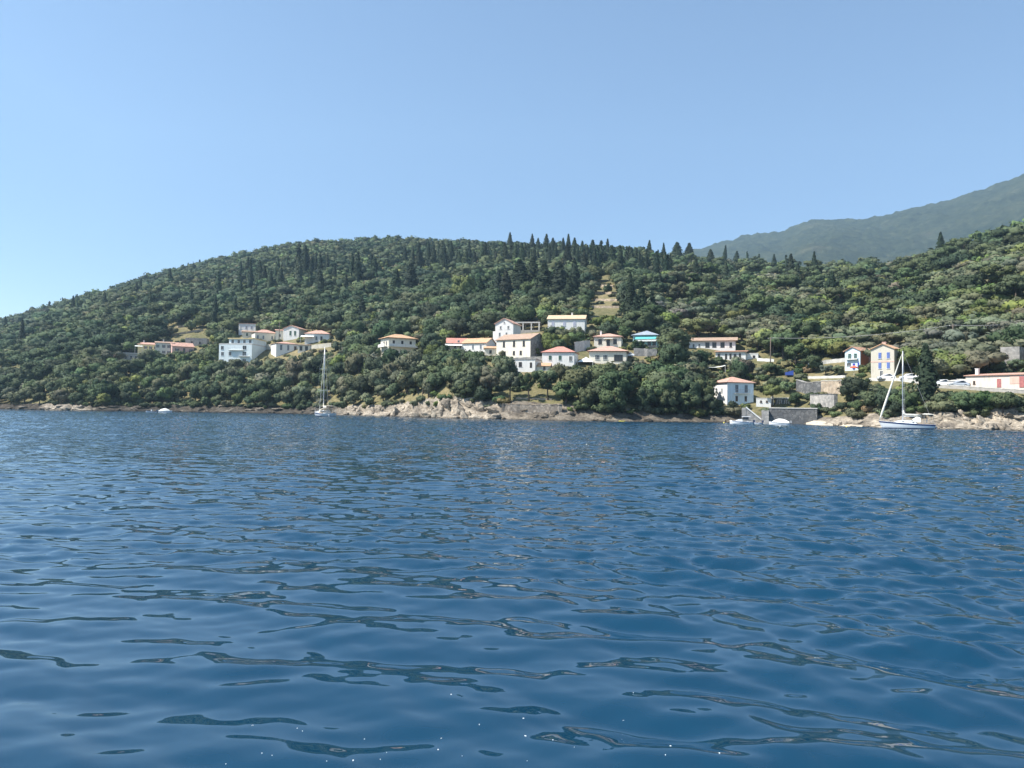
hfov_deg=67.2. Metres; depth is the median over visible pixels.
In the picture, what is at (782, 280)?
tree
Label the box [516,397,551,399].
terrace step
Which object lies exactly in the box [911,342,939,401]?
cypress tree
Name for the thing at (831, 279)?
cypress tree
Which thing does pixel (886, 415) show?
bush
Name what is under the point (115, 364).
broadleaf tree
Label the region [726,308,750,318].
broadleaf tree
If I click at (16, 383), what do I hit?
broadleaf tree
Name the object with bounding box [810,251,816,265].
cypress tree
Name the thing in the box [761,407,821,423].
stone quay
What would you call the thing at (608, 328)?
broadleaf tree
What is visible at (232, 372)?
broadleaf tree
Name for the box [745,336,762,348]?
olive tree
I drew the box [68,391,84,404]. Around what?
broadleaf tree
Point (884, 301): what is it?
pine tree
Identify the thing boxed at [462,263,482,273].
broadleaf tree
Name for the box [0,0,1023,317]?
sky
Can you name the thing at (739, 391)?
waterside house
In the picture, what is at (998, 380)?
door
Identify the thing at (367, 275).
broadleaf tree
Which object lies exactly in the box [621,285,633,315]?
cypress tree
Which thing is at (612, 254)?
cypress tree
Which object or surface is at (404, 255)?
cypress tree
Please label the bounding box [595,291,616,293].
terrace step
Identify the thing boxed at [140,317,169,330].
broadleaf tree
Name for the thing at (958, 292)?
broadleaf tree
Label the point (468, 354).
broadleaf tree
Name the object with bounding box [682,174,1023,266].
mountain
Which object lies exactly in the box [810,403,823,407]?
broadleaf tree
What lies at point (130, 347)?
broadleaf tree
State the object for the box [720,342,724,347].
window
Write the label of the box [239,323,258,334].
house
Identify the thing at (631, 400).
bush
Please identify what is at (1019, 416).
shore rock
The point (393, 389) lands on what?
broadleaf tree
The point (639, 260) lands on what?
cypress tree
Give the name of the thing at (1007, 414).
shore rock
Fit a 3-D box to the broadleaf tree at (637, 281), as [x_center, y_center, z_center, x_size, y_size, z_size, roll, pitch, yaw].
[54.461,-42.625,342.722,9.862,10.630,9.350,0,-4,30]
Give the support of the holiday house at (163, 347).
on the hillside
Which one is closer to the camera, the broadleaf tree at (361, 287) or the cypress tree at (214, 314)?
the cypress tree at (214, 314)
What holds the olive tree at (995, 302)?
on the hillside
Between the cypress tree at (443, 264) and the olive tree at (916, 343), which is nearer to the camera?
the olive tree at (916, 343)
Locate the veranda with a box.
[297,344,309,352]
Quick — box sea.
[0,409,1023,767]
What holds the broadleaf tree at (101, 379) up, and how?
on the hillside
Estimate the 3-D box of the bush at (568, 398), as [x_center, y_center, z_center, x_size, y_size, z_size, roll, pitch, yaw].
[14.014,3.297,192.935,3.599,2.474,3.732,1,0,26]
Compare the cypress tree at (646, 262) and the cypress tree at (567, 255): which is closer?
the cypress tree at (646, 262)
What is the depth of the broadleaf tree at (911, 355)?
185.93 m
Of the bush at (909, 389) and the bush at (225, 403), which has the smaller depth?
the bush at (909, 389)
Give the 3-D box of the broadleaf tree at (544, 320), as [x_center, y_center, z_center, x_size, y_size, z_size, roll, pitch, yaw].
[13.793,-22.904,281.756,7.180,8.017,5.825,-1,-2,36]
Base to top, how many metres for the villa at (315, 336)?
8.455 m
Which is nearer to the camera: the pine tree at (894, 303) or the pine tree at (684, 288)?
the pine tree at (894, 303)
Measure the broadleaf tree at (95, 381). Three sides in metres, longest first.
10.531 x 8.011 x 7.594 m
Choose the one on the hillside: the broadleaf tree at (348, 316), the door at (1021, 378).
the broadleaf tree at (348, 316)
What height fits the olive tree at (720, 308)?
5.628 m
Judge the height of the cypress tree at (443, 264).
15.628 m
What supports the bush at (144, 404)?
on the rocky shore
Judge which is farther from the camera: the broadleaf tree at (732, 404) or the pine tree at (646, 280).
the pine tree at (646, 280)
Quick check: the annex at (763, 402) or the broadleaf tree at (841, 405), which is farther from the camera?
the annex at (763, 402)
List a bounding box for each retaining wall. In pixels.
[310,343,331,348]
[502,404,561,413]
[574,340,589,351]
[810,394,837,407]
[821,380,841,393]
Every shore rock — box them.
[60,406,71,409]
[379,411,390,415]
[392,407,400,415]
[410,410,419,416]
[420,410,430,417]
[431,408,438,417]
[436,405,443,417]
[440,398,449,410]
[451,413,459,418]
[455,401,464,414]
[459,410,468,418]
[470,414,482,418]
[477,400,486,411]
[484,406,498,413]
[487,413,500,418]
[541,413,548,418]
[565,411,574,415]
[596,417,605,420]
[640,418,652,421]
[933,414,942,423]
[942,412,954,418]
[970,425,981,428]
[976,415,985,423]
[980,423,991,429]
[987,423,998,429]
[995,416,1002,421]
[997,420,1011,424]
[999,421,1009,429]
[1003,411,1014,417]
[1005,427,1019,430]
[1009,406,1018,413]
[1012,424,1023,427]
[1013,414,1023,419]
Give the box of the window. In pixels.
[614,355,622,360]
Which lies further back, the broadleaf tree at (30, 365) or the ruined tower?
the broadleaf tree at (30, 365)
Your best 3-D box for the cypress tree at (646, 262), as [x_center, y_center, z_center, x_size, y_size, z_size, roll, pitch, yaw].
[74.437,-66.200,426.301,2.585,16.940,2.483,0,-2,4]
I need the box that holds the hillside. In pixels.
[0,253,1023,416]
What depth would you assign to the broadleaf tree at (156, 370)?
317.32 m
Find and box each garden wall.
[516,357,541,359]
[634,348,656,355]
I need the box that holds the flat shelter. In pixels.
[771,396,790,404]
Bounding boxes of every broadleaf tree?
[0,372,17,390]
[2,351,20,356]
[6,351,34,364]
[11,377,30,389]
[14,368,34,382]
[14,388,34,403]
[20,342,44,350]
[22,361,41,369]
[29,349,52,360]
[30,392,47,403]
[31,382,44,392]
[32,367,52,380]
[42,358,69,370]
[44,380,61,391]
[45,328,66,339]
[47,343,74,357]
[50,337,68,346]
[55,389,69,404]
[59,373,85,384]
[59,376,82,389]
[60,317,79,325]
[63,359,82,370]
[65,341,81,349]
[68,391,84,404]
[76,352,104,359]
[77,347,100,357]
[77,356,106,370]
[79,325,108,337]
[80,337,103,348]
[83,319,104,327]
[83,362,101,375]
[88,378,108,388]
[89,376,113,386]
[92,382,118,397]
[93,333,120,345]
[96,344,119,351]
[96,393,111,403]
[97,365,117,376]
[103,316,125,327]
[104,303,122,314]
[105,361,128,372]
[114,359,139,375]
[118,382,137,393]
[119,391,133,402]
[123,341,139,352]
[132,358,146,369]
[134,331,159,342]
[136,349,155,361]
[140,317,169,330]
[141,364,163,375]
[141,376,154,388]
[143,326,165,336]
[144,391,161,402]
[148,302,173,314]
[152,357,175,373]
[152,378,168,388]
[156,387,173,401]
[162,362,175,373]
[175,353,189,362]
[176,364,199,379]
[178,303,203,320]
[185,383,202,399]
[199,385,211,396]
[200,312,211,322]
[202,363,225,375]
[208,380,226,396]
[217,319,238,330]
[221,332,239,342]
[221,376,238,400]
[224,382,243,394]
[227,366,245,377]
[228,359,244,367]
[231,393,242,404]
[236,310,260,322]
[236,364,263,382]
[247,382,267,391]
[250,291,269,297]
[250,391,261,402]
[258,389,272,405]
[261,360,277,373]
[267,325,281,331]
[271,376,291,393]
[276,285,294,294]
[280,391,292,403]
[284,371,298,387]
[285,358,302,374]
[289,318,303,327]
[291,385,309,398]
[292,394,306,403]
[294,295,322,305]
[297,304,313,313]
[297,371,313,383]
[299,361,314,372]
[310,353,329,369]
[315,388,328,398]
[319,302,336,311]
[319,371,337,394]
[321,358,332,371]
[322,311,342,332]
[326,362,354,375]
[329,354,346,365]
[331,373,350,386]
[335,323,353,336]
[336,378,349,394]
[341,339,360,353]
[342,313,362,320]
[342,373,363,390]
[344,351,374,374]
[346,319,366,332]
[346,390,361,400]
[352,375,371,394]
[353,344,366,351]
[355,281,377,293]
[359,333,381,346]
[361,270,377,280]
[361,345,381,355]
[363,356,382,370]
[368,369,389,396]
[370,320,391,336]
[371,317,389,331]
[374,378,392,396]
[374,384,389,400]
[382,331,397,337]
[382,347,399,362]
[388,382,401,398]
[389,320,410,334]
[394,311,408,320]
[395,350,422,369]
[396,301,418,311]
[397,374,417,392]
[404,292,426,301]
[404,364,429,392]
[414,370,428,394]
[420,318,442,333]
[420,332,443,348]
[422,303,441,313]
[422,379,434,397]
[423,344,438,354]
[423,354,434,366]
[425,339,441,347]
[426,371,445,390]
[427,291,444,299]
[430,349,458,379]
[440,328,456,337]
[441,294,459,305]
[441,317,468,337]
[441,354,462,362]
[441,366,457,382]
[442,356,461,367]
[444,308,471,337]
[450,275,475,295]
[451,371,479,394]
[457,380,476,396]
[460,303,477,315]
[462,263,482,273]
[463,351,485,362]
[463,364,481,382]
[466,355,487,366]
[467,321,484,337]
[473,385,493,400]
[475,300,491,310]
[479,312,502,337]
[479,365,500,388]
[481,287,504,296]
[487,294,505,302]
[489,367,503,381]
[491,356,517,386]
[504,305,526,321]
[517,297,536,307]
[519,281,533,292]
[520,306,535,325]
[527,286,550,300]
[539,311,554,324]
[540,332,557,344]
[543,339,554,349]
[548,363,571,381]
[550,293,567,304]
[551,339,566,347]
[552,380,581,403]
[557,334,570,346]
[561,368,592,399]
[563,310,575,314]
[567,332,585,345]
[573,309,586,314]
[575,299,591,311]
[578,271,596,283]
[578,387,597,403]
[580,288,595,299]
[586,379,612,402]
[587,265,604,276]
[591,363,615,378]
[592,317,602,325]
[595,369,633,395]
[598,321,617,333]
[598,386,627,414]
[603,317,615,323]
[605,261,616,275]
[614,370,639,393]
[619,267,642,274]
[619,309,655,332]
[619,325,631,338]
[627,276,643,290]
[628,268,656,275]
[629,359,645,368]
[630,340,645,349]
[630,359,663,381]
[633,386,657,411]
[636,377,672,406]
[640,303,666,315]
[647,371,683,394]
[653,315,672,326]
[654,363,691,379]
[655,329,693,347]
[655,389,678,414]
[658,343,689,365]
[659,311,679,322]
[667,339,684,347]
[676,392,702,414]
[678,377,701,396]
[684,318,706,336]
[686,298,707,305]
[689,351,701,361]
[690,360,708,374]
[694,377,717,408]
[697,349,709,361]
[702,394,718,414]
[713,324,731,336]
[716,291,738,305]
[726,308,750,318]
[726,401,738,415]
[727,369,745,379]
[730,358,748,375]
[732,273,756,283]
[739,358,755,372]
[754,367,766,374]
[755,330,783,354]
[760,362,781,375]
[762,303,794,316]
[767,377,781,386]
[780,381,793,392]
[782,313,810,322]
[785,298,831,315]
[787,392,803,405]
[793,279,819,288]
[793,373,807,379]
[800,355,822,372]
[801,335,828,355]
[802,392,819,400]
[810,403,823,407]
[816,314,844,325]
[820,338,845,357]
[826,340,852,357]
[831,304,851,311]
[832,365,844,375]
[835,402,846,411]
[836,376,871,400]
[839,278,858,288]
[848,399,862,411]
[850,311,882,323]
[859,390,876,406]
[870,322,902,335]
[875,387,900,407]
[887,389,920,412]
[889,398,904,415]
[894,298,927,307]
[894,314,918,327]
[897,346,921,370]
[910,288,946,302]
[911,257,930,264]
[930,392,949,402]
[931,255,961,269]
[934,282,959,295]
[935,353,974,379]
[947,288,978,298]
[948,272,987,288]
[948,390,979,411]
[956,312,988,326]
[960,305,999,315]
[968,242,999,258]
[968,298,990,308]
[975,390,996,408]
[985,324,1023,343]
[986,228,1009,239]
[987,361,1007,370]
[990,391,1018,415]
[1000,235,1023,245]
[1006,359,1023,370]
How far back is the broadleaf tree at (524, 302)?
301.27 m
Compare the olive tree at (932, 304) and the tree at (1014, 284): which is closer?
the tree at (1014, 284)
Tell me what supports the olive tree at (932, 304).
on the hillside
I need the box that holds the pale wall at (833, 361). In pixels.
[808,358,844,364]
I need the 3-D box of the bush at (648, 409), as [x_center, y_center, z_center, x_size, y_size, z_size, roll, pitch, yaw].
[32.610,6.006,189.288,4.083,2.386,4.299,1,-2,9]
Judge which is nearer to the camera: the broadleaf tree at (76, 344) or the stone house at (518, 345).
the stone house at (518, 345)
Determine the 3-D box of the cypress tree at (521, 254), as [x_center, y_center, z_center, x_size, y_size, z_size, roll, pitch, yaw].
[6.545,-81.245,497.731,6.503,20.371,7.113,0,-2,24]
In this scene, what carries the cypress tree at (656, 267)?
on the hillside
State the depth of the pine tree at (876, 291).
271.27 m
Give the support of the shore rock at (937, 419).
on the rocky shore
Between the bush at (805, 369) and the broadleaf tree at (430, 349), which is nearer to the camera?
the bush at (805, 369)
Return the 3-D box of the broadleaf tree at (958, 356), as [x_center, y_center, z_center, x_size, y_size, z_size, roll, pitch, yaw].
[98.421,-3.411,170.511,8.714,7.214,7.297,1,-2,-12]
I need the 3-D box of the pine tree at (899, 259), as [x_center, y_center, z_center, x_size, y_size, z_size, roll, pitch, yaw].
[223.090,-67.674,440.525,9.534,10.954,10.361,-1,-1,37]
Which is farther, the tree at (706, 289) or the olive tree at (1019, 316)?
the tree at (706, 289)
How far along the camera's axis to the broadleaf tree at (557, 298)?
310.82 m
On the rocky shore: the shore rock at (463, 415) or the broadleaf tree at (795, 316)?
the shore rock at (463, 415)
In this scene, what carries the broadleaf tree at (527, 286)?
on the hillside
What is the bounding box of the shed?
[536,363,551,370]
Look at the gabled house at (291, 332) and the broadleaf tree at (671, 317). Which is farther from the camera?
the gabled house at (291, 332)
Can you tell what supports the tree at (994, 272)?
on the hillside
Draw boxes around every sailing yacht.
[314,348,335,416]
[879,351,936,428]
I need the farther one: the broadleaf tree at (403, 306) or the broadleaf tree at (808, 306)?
the broadleaf tree at (403, 306)
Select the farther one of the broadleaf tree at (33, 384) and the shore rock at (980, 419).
the broadleaf tree at (33, 384)
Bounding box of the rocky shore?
[0,396,1023,430]
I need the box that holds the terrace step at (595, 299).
[593,298,617,300]
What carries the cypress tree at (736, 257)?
on the hillside
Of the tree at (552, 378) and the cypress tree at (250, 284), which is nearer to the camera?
the tree at (552, 378)
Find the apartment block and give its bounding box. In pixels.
[219,338,266,361]
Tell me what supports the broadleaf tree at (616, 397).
on the rocky shore
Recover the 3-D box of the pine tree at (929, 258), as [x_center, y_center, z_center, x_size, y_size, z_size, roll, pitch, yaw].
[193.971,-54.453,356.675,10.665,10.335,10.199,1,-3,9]
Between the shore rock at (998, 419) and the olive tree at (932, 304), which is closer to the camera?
the shore rock at (998, 419)
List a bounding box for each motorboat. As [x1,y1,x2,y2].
[157,408,171,412]
[730,416,754,424]
[769,419,791,424]
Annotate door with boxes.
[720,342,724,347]
[997,379,1000,387]
[1019,376,1023,386]
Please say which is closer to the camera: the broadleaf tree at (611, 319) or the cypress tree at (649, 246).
the broadleaf tree at (611, 319)
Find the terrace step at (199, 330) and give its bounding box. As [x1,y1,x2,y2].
[172,329,202,335]
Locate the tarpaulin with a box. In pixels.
[785,371,793,375]
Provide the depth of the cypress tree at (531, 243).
624.60 m
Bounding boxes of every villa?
[251,329,275,340]
[300,330,332,343]
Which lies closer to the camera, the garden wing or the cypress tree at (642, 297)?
the garden wing
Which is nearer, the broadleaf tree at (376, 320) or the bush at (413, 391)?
the bush at (413, 391)
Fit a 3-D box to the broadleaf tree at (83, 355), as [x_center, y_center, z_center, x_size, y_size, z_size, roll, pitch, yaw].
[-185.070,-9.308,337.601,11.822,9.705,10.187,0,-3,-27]
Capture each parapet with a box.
[869,378,918,383]
[936,384,1023,393]
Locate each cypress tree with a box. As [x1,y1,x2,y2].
[2,316,7,329]
[17,319,26,339]
[70,296,75,307]
[101,292,106,303]
[147,291,152,313]
[210,296,218,322]
[213,271,221,290]
[231,298,238,310]
[236,271,243,281]
[239,261,242,274]
[239,277,242,291]
[244,257,249,272]
[247,259,253,287]
[250,292,261,323]
[254,264,262,283]
[255,260,262,273]
[260,266,267,280]
[265,270,273,287]
[275,257,280,275]
[277,267,284,284]
[293,255,303,286]
[300,244,310,268]
[302,247,307,272]
[308,257,313,276]
[313,251,316,269]
[315,269,325,290]
[317,254,323,268]
[324,252,329,268]
[332,264,336,276]
[343,274,348,286]
[348,252,354,283]
[353,251,362,281]
[357,297,366,315]
[366,253,372,265]
[369,256,378,271]
[389,269,401,289]
[400,262,420,287]
[401,247,407,264]
[410,246,414,264]
[414,246,421,268]
[424,240,430,265]
[428,246,436,270]
[436,241,439,257]
[437,243,448,265]
[438,241,443,259]
[441,257,445,269]
[447,241,454,262]
[456,250,461,262]
[461,249,469,262]
[467,241,471,257]
[471,250,477,264]
[472,276,485,293]
[478,248,483,261]
[484,242,486,254]
[492,270,501,288]
[499,270,512,299]
[502,242,509,259]
[506,232,513,245]
[510,259,531,289]
[511,243,517,258]
[518,243,526,259]
[527,257,538,282]
[529,234,535,246]
[532,244,536,259]
[534,263,552,287]
[535,238,541,248]
[542,234,549,248]
[546,244,552,262]
[549,260,568,291]
[550,238,554,255]
[553,244,557,257]
[559,237,565,253]
[562,244,572,264]
[563,278,577,297]
[565,234,570,247]
[569,259,581,288]
[571,237,576,252]
[575,244,580,262]
[579,241,584,252]
[580,249,588,266]
[589,239,594,252]
[591,247,597,266]
[595,245,601,262]
[603,251,607,273]
[606,239,608,252]
[608,245,616,261]
[617,245,624,270]
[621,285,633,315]
[623,273,635,298]
[627,247,634,261]
[631,295,640,311]
[637,252,641,264]
[637,282,647,307]
[644,249,647,268]
[647,240,651,250]
[651,251,660,272]
[662,252,669,270]
[669,242,683,257]
[683,243,693,254]
[692,257,698,272]
[706,249,714,259]
[720,261,729,280]
[723,245,726,259]
[732,251,739,261]
[771,254,776,266]
[785,253,794,274]
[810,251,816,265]
[824,270,839,287]
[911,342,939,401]
[935,232,944,247]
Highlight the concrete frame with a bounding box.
[516,322,541,333]
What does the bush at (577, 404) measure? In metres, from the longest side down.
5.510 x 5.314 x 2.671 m
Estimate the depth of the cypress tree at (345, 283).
450.48 m
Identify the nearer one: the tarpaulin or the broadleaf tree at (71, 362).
the tarpaulin
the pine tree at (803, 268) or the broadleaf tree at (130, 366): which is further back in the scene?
the pine tree at (803, 268)
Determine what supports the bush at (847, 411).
on the hillside
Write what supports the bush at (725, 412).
on the rocky shore
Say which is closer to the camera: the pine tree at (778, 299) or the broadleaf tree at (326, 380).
the broadleaf tree at (326, 380)
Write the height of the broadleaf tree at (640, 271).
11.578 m
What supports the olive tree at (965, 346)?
on the hillside
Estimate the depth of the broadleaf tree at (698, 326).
264.95 m
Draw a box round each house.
[135,340,154,352]
[155,340,174,354]
[170,342,194,352]
[185,338,209,345]
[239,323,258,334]
[242,330,255,337]
[275,329,282,340]
[282,325,307,340]
[378,334,417,362]
[445,338,467,350]
[493,318,520,342]
[495,333,545,357]
[514,358,541,371]
[541,347,578,366]
[547,313,587,334]
[587,346,628,363]
[592,331,623,347]
[631,331,658,347]
[689,337,737,350]
[714,377,755,404]
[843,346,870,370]
[869,342,901,377]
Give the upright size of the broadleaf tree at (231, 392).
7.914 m
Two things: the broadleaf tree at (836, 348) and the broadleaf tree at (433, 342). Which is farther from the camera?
the broadleaf tree at (433, 342)
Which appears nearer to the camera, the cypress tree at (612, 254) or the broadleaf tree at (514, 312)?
the broadleaf tree at (514, 312)
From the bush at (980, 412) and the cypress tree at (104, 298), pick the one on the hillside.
the cypress tree at (104, 298)
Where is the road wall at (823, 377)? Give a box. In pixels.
[807,375,845,378]
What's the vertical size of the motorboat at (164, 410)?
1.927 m
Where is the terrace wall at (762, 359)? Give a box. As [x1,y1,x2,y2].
[757,358,773,361]
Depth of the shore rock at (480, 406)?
197.61 m
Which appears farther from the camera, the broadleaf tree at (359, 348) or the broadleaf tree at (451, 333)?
the broadleaf tree at (359, 348)
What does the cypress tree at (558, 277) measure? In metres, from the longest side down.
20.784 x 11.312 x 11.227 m
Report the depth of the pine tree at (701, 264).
433.05 m
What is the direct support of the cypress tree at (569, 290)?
on the hillside
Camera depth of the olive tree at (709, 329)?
265.12 m
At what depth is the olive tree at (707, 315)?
284.94 m
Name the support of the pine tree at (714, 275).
on the hillside
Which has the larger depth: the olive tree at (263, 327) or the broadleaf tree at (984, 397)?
the olive tree at (263, 327)
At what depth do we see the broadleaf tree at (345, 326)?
318.13 m
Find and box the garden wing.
[714,350,748,359]
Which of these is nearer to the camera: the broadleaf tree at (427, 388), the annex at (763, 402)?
the annex at (763, 402)
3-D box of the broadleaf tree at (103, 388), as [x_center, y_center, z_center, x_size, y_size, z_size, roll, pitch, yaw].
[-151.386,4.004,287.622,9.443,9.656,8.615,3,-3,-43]
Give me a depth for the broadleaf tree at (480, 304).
317.88 m
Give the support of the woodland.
on the hillside
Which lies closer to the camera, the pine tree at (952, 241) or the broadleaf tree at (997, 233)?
the broadleaf tree at (997, 233)
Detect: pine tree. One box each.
[480,373,499,399]
[499,371,519,401]
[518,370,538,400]
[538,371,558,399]
[634,274,653,283]
[647,282,666,292]
[651,273,676,283]
[666,271,685,284]
[669,281,688,298]
[673,264,688,271]
[674,258,687,263]
[682,273,699,283]
[684,252,696,259]
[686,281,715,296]
[687,261,705,271]
[699,275,715,283]
[700,273,718,280]
[703,262,718,272]
[713,256,727,262]
[719,280,745,293]
[733,302,744,309]
[735,262,748,268]
[740,287,759,297]
[744,264,762,271]
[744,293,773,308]
[752,258,765,263]
[762,384,781,406]
[767,331,798,358]
[772,295,795,306]
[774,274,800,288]
[777,264,785,272]
[784,342,809,364]
[788,266,808,276]
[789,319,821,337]
[792,271,811,280]
[803,259,822,266]
[806,274,824,280]
[807,265,823,273]
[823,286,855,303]
[838,270,852,278]
[850,266,876,276]
[856,304,880,312]
[857,280,885,292]
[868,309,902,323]
[870,285,897,298]
[877,296,897,309]
[883,298,905,309]
[890,260,920,274]
[892,256,909,263]
[892,267,921,279]
[898,276,926,287]
[917,264,940,273]
[921,255,939,263]
[924,278,952,289]
[931,245,960,257]
[944,237,965,245]
[953,237,972,248]
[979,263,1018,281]
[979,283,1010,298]
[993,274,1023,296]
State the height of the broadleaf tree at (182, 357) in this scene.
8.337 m
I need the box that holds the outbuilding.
[484,346,495,355]
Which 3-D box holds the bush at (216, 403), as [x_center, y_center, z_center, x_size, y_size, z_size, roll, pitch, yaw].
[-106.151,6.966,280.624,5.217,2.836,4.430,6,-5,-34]
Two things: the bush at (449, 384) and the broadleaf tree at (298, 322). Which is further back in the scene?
the broadleaf tree at (298, 322)
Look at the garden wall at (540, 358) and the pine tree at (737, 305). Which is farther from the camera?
the pine tree at (737, 305)
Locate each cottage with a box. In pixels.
[270,342,297,356]
[461,338,495,351]
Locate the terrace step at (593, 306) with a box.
[591,305,618,307]
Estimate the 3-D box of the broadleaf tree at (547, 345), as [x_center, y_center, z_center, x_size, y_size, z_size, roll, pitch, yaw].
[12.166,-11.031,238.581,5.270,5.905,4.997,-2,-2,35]
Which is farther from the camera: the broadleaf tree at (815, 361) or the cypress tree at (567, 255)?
the cypress tree at (567, 255)
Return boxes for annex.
[746,353,757,359]
[756,398,770,406]
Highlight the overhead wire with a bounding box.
[828,325,948,337]
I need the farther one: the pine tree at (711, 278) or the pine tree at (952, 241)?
the pine tree at (952, 241)
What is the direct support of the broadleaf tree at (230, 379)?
on the hillside
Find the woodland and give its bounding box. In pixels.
[0,218,1023,414]
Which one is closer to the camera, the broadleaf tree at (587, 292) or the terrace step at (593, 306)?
the terrace step at (593, 306)
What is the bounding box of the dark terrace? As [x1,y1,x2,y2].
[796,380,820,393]
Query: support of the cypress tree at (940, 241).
on the hillside
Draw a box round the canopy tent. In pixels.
[577,357,594,364]
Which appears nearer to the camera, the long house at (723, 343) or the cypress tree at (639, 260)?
the long house at (723, 343)
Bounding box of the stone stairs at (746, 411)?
[742,407,760,421]
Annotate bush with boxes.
[76,399,86,404]
[132,399,145,404]
[138,402,149,406]
[188,400,199,407]
[213,400,226,406]
[220,400,232,406]
[256,402,264,406]
[281,403,289,408]
[295,403,311,409]
[300,399,312,404]
[315,398,327,403]
[333,401,347,407]
[381,400,387,406]
[409,388,420,393]
[409,400,417,405]
[416,395,425,401]
[439,394,452,399]
[446,382,454,387]
[450,387,459,393]
[492,385,502,391]
[492,395,506,403]
[495,397,511,403]
[508,386,521,391]
[560,396,574,400]
[572,400,593,410]
[590,402,606,411]
[612,406,625,412]
[627,398,637,404]
[636,405,652,412]
[650,407,660,413]
[658,406,677,413]
[688,408,706,417]
[707,407,725,415]
[715,358,727,363]
[718,400,723,406]
[720,410,731,414]
[725,406,741,415]
[746,348,757,352]
[754,385,763,391]
[758,374,768,380]
[772,353,781,356]
[793,368,802,373]
[793,378,809,381]
[796,363,806,367]
[802,366,815,372]
[820,406,837,413]
[829,411,843,416]
[844,394,857,400]
[844,408,859,416]
[848,410,867,418]
[855,372,866,377]
[858,367,868,372]
[861,406,876,412]
[868,383,880,387]
[879,410,891,418]
[885,409,901,416]
[897,385,917,392]
[905,405,924,413]
[910,365,918,371]
[922,401,934,412]
[929,398,955,411]
[935,375,944,381]
[943,373,958,379]
[963,411,971,416]
[968,408,990,416]
[982,404,994,409]
[1000,368,1012,372]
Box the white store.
[947,378,965,384]
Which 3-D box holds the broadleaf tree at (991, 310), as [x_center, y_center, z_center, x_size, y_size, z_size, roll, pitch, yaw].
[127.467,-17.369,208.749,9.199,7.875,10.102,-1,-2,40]
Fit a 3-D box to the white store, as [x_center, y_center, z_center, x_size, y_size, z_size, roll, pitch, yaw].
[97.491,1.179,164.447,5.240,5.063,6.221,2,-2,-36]
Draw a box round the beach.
[806,420,880,426]
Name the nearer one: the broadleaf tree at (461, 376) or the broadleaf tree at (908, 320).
the broadleaf tree at (461, 376)
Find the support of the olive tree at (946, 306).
on the hillside
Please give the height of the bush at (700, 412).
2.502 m
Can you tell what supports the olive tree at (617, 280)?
on the hillside
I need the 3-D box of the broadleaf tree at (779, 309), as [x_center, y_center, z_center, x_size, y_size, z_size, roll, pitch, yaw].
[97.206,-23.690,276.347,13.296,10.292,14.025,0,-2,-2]
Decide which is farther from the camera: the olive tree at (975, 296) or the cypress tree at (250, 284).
the cypress tree at (250, 284)
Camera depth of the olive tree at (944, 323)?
202.69 m
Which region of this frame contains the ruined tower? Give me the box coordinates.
[1000,346,1023,365]
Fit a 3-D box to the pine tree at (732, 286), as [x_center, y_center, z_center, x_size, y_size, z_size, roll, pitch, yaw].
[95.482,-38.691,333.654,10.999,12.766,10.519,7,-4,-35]
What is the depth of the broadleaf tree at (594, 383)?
188.57 m
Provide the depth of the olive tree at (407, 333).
289.84 m
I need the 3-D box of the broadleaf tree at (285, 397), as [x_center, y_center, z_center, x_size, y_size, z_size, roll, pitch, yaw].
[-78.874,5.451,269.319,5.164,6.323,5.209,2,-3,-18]
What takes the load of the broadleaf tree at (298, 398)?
on the rocky shore
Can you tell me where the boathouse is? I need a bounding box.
[963,368,1023,388]
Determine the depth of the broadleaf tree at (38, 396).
293.22 m
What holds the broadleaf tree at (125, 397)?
on the hillside
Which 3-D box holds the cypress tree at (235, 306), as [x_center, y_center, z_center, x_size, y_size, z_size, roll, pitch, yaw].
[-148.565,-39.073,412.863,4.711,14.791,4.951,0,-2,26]
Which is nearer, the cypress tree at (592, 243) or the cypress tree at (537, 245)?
the cypress tree at (592, 243)
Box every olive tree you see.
[35,378,47,392]
[101,349,127,357]
[101,371,125,380]
[158,337,166,341]
[164,327,177,336]
[252,315,270,323]
[259,324,273,330]
[305,322,318,330]
[314,321,329,330]
[321,322,336,333]
[334,321,342,328]
[404,331,421,338]
[409,315,426,324]
[413,334,423,342]
[477,329,492,337]
[555,329,575,335]
[560,304,577,313]
[570,327,585,333]
[580,280,601,287]
[581,281,599,291]
[585,311,594,316]
[588,329,606,336]
[613,277,626,283]
[668,308,688,318]
[679,318,718,335]
[683,306,709,318]
[690,294,720,300]
[692,312,720,319]
[704,324,720,336]
[717,304,723,311]
[719,320,730,335]
[724,327,752,341]
[728,320,748,330]
[745,328,760,346]
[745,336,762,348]
[758,318,790,327]
[785,286,818,292]
[819,324,848,334]
[819,365,833,375]
[844,333,887,343]
[847,342,876,347]
[854,323,893,341]
[862,346,874,356]
[871,331,902,344]
[880,307,911,324]
[889,329,917,340]
[898,326,943,339]
[903,335,936,342]
[908,338,944,348]
[909,306,934,315]
[914,312,944,320]
[916,357,970,379]
[923,328,962,339]
[925,301,935,306]
[925,319,964,330]
[928,340,957,349]
[935,300,974,314]
[941,328,980,341]
[943,342,998,353]
[948,349,1008,373]
[960,292,990,300]
[964,316,1015,334]
[966,260,999,270]
[984,340,1023,351]
[985,319,1023,333]
[987,296,1023,310]
[997,258,1020,268]
[999,311,1023,320]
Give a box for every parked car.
[877,374,895,379]
[899,373,917,378]
[937,379,950,384]
[949,380,969,385]
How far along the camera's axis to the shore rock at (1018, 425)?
139.44 m
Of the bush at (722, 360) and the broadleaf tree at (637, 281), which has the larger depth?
the broadleaf tree at (637, 281)
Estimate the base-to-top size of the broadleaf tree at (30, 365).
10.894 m
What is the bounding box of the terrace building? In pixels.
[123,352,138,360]
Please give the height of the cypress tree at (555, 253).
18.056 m

